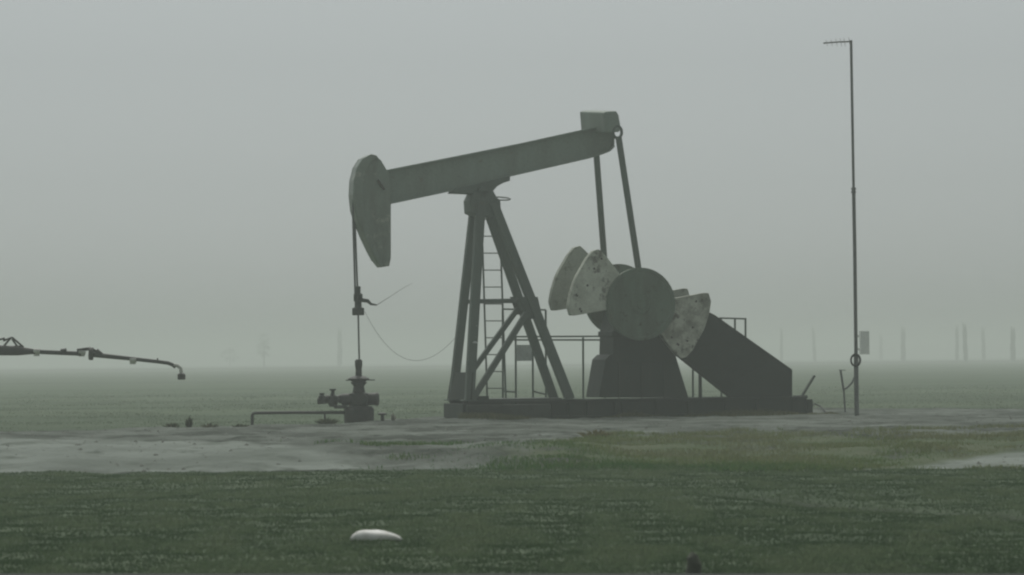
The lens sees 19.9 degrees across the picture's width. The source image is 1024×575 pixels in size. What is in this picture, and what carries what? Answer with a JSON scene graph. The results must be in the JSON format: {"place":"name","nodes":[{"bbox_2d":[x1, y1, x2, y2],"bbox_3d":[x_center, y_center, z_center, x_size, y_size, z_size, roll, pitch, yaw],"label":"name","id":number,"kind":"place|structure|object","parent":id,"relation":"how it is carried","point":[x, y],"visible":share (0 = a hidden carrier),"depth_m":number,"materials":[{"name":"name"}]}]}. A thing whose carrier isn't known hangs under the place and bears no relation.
{"place":"outdoors","nodes":[
{"label":"outdoors","id":0,"kind":"place"},
{"bbox_2d":[0,357,1023,573],"bbox_3d":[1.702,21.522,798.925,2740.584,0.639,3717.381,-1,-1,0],"label":"ground","id":1,"kind":"structure","parent":0,"point":[35,452],"depth_m":68.66,"materials":[{"name":"soil"}]},
{"bbox_2d":[0,337,184,379],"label":"irrigation boom","id":2,"kind":"object","parent":1,"relation":"on","point":[19,349],"visible":1,"depth_m":81.53,"materials":[{"name":"black metal"}]},
{"bbox_2d":[163,422,181,427],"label":"weed","id":3,"kind":"object","parent":1,"relation":"on","point":[172,425],"visible":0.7,"depth_m":74.72,"materials":[{"name":"green plant"}]},
{"bbox_2d":[185,416,192,426],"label":"weed","id":4,"kind":"object","parent":1,"relation":"on","point":[189,422],"visible":0.73,"depth_m":75.48,"materials":[{"name":"green plant"}]},
{"bbox_2d":[201,423,218,427],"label":"weed","id":5,"kind":"object","parent":1,"relation":"on","point":[208,425],"visible":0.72,"depth_m":74.26,"materials":[{"name":"green plant"}]},
{"bbox_2d":[221,346,238,366],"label":"tree","id":6,"kind":"object","parent":1,"relation":"on","point":[229,352],"visible":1,"depth_m":1227.12,"materials":[{"name":"grey plant"}]},
{"bbox_2d":[231,423,250,426],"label":"weed","id":7,"kind":"object","parent":1,"relation":"on","point":[241,425],"visible":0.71,"depth_m":74.85,"materials":[{"name":"green plant"}]},
{"bbox_2d":[256,332,269,366],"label":"tree","id":8,"kind":"object","parent":1,"relation":"on","point":[264,347],"visible":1,"depth_m":1003.95,"materials":[{"name":"grey plant"}]},
{"bbox_2d":[315,417,339,423],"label":"weed","id":9,"kind":"object","parent":1,"relation":"on","point":[326,421],"visible":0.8,"depth_m":76.74,"materials":[{"name":"green plant"}]},
{"bbox_2d":[317,359,378,422],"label":"wellhead","id":10,"kind":"object","parent":1,"relation":"on","point":[358,400],"visible":0.96,"depth_m":81.71,"materials":[{"name":"grey metal"}]},
{"bbox_2d":[251,411,344,424],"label":"flow line","id":11,"kind":"object","parent":10,"relation":"attached to","point":[291,412],"visible":0.84,"depth_m":81.71,"materials":[{"name":"grey metal"}]},
{"bbox_2d":[350,530,401,540],"bbox_3d":[-1.501,2.729,32.244,0.580,0.115,0.300,-1,-1,0],"label":"rock","id":12,"kind":"object","parent":1,"relation":"on","point":[362,535],"visible":1,"depth_m":32.15,"materials":[{"name":"white stone"}]},
{"bbox_2d":[378,413,386,420],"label":"pipe stub","id":13,"kind":"object","parent":1,"relation":"on","point":[382,416],"visible":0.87,"depth_m":80.23,"materials":[{"name":"grey metal"}]},
{"bbox_2d":[0,382,1023,430],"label":"crop","id":14,"kind":"object","parent":1,"relation":"on","point":[294,403],"visible":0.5,"depth_m":126.80,"materials":[{"name":"green plant"}]},
{"bbox_2d":[348,110,815,418],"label":"pumpjack","id":15,"kind":"object","parent":1,"relation":"on","point":[651,324],"visible":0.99,"depth_m":83.39,"materials":[{"name":"metal"}]},
{"bbox_2d":[502,308,746,398],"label":"safety railing","id":16,"kind":"object","parent":15,"relation":"on","point":[523,352],"visible":0.4,"depth_m":85.31,"materials":[{"name":"grey metal"}]},
{"bbox_2d":[577,429,615,437],"bbox_3d":[1.787,3.078,61.627,0.947,0.209,0.981,-1,-1,0],"label":"weed","id":17,"kind":"object","parent":1,"relation":"on","point":[600,432],"visible":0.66,"depth_m":61.52,"materials":[{"name":"green plant"}]},
{"bbox_2d":[457,408,840,419],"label":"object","id":18,"kind":"object","parent":1,"relation":"on","point":[729,413],"visible":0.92,"depth_m":82.81,"materials":[{"name":"grey concrete"}]},
{"bbox_2d":[314,422,1023,472],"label":"weeds","id":19,"kind":"object","parent":1,"relation":"on","point":[723,458],"visible":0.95,"depth_m":56.27,"materials":[{"name":"green plant"}]},
{"bbox_2d":[685,552,701,573],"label":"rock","id":20,"kind":"object","parent":1,"relation":"on","point":[694,565],"visible":1,"depth_m":26.62,"materials":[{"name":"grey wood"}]},
{"bbox_2d":[780,326,782,361],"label":"pole","id":21,"kind":"object","parent":1,"relation":"on","point":[781,345],"visible":0.93,"depth_m":1049.39,"materials":[{"name":"grey wood"}]},
{"bbox_2d":[812,327,815,361],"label":"pole","id":22,"kind":"object","parent":1,"relation":"on","point":[813,345],"visible":0.95,"depth_m":1049.35,"materials":[{"name":"grey wood"}]},
{"bbox_2d":[823,37,860,415],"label":"antenna mast","id":23,"kind":"object","parent":1,"relation":"on","point":[856,356],"visible":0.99,"depth_m":81.33,"materials":[{"name":"black metal"}]},
{"bbox_2d":[839,370,853,411],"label":"leaning stake","id":24,"kind":"object","parent":1,"relation":"on","point":[848,386],"visible":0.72,"depth_m":86.72,"materials":[{"name":"grey metal"}]},
{"bbox_2d":[901,325,905,360],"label":"pole","id":25,"kind":"object","parent":1,"relation":"on","point":[903,347],"visible":0.93,"depth_m":965.42,"materials":[{"name":"grey wood"}]},
{"bbox_2d":[955,326,958,360],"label":"pole","id":26,"kind":"object","parent":1,"relation":"on","point":[957,344],"visible":0.95,"depth_m":965.40,"materials":[{"name":"grey wood"}]},
{"bbox_2d":[962,321,967,361],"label":"pole","id":27,"kind":"object","parent":1,"relation":"on","point":[965,353],"visible":0.93,"depth_m":797.43,"materials":[{"name":"grey wood"}]},
{"bbox_2d":[981,328,985,360],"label":"pole","id":28,"kind":"object","parent":1,"relation":"on","point":[983,344],"visible":0.95,"depth_m":1007.39,"materials":[{"name":"grey wood"}]},
{"bbox_2d":[1010,326,1015,361],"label":"pole","id":29,"kind":"object","parent":1,"relation":"on","point":[1012,349],"visible":0.95,"depth_m":818.42,"materials":[{"name":"grey wood"}]},
{"bbox_2d":[0,462,1023,573],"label":"grass","id":30,"kind":"structure","parent":0,"point":[839,554],"depth_m":35.04,"materials":[{"name":"green plant"}]},
{"bbox_2d":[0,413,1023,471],"bbox_3d":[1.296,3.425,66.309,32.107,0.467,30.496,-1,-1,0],"label":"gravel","id":31,"kind":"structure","parent":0,"point":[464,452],"depth_m":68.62,"materials":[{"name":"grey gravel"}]},
{"bbox_2d":[0,574,1023,574],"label":"road","id":32,"kind":"structure","parent":0,"point":[511,574],"depth_m":25.83,"materials":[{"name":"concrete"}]},
{"bbox_2d":[0,360,1023,370],"bbox_3d":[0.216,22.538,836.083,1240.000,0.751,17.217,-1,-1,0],"label":"field bank","id":33,"kind":"structure","parent":0,"point":[497,366],"depth_m":834.65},
{"bbox_2d":[0,0,1023,365],"label":"sky","id":34,"kind":"structure","parent":0,"point":[175,175],"materials":[{"name":"grey"}]}
]}

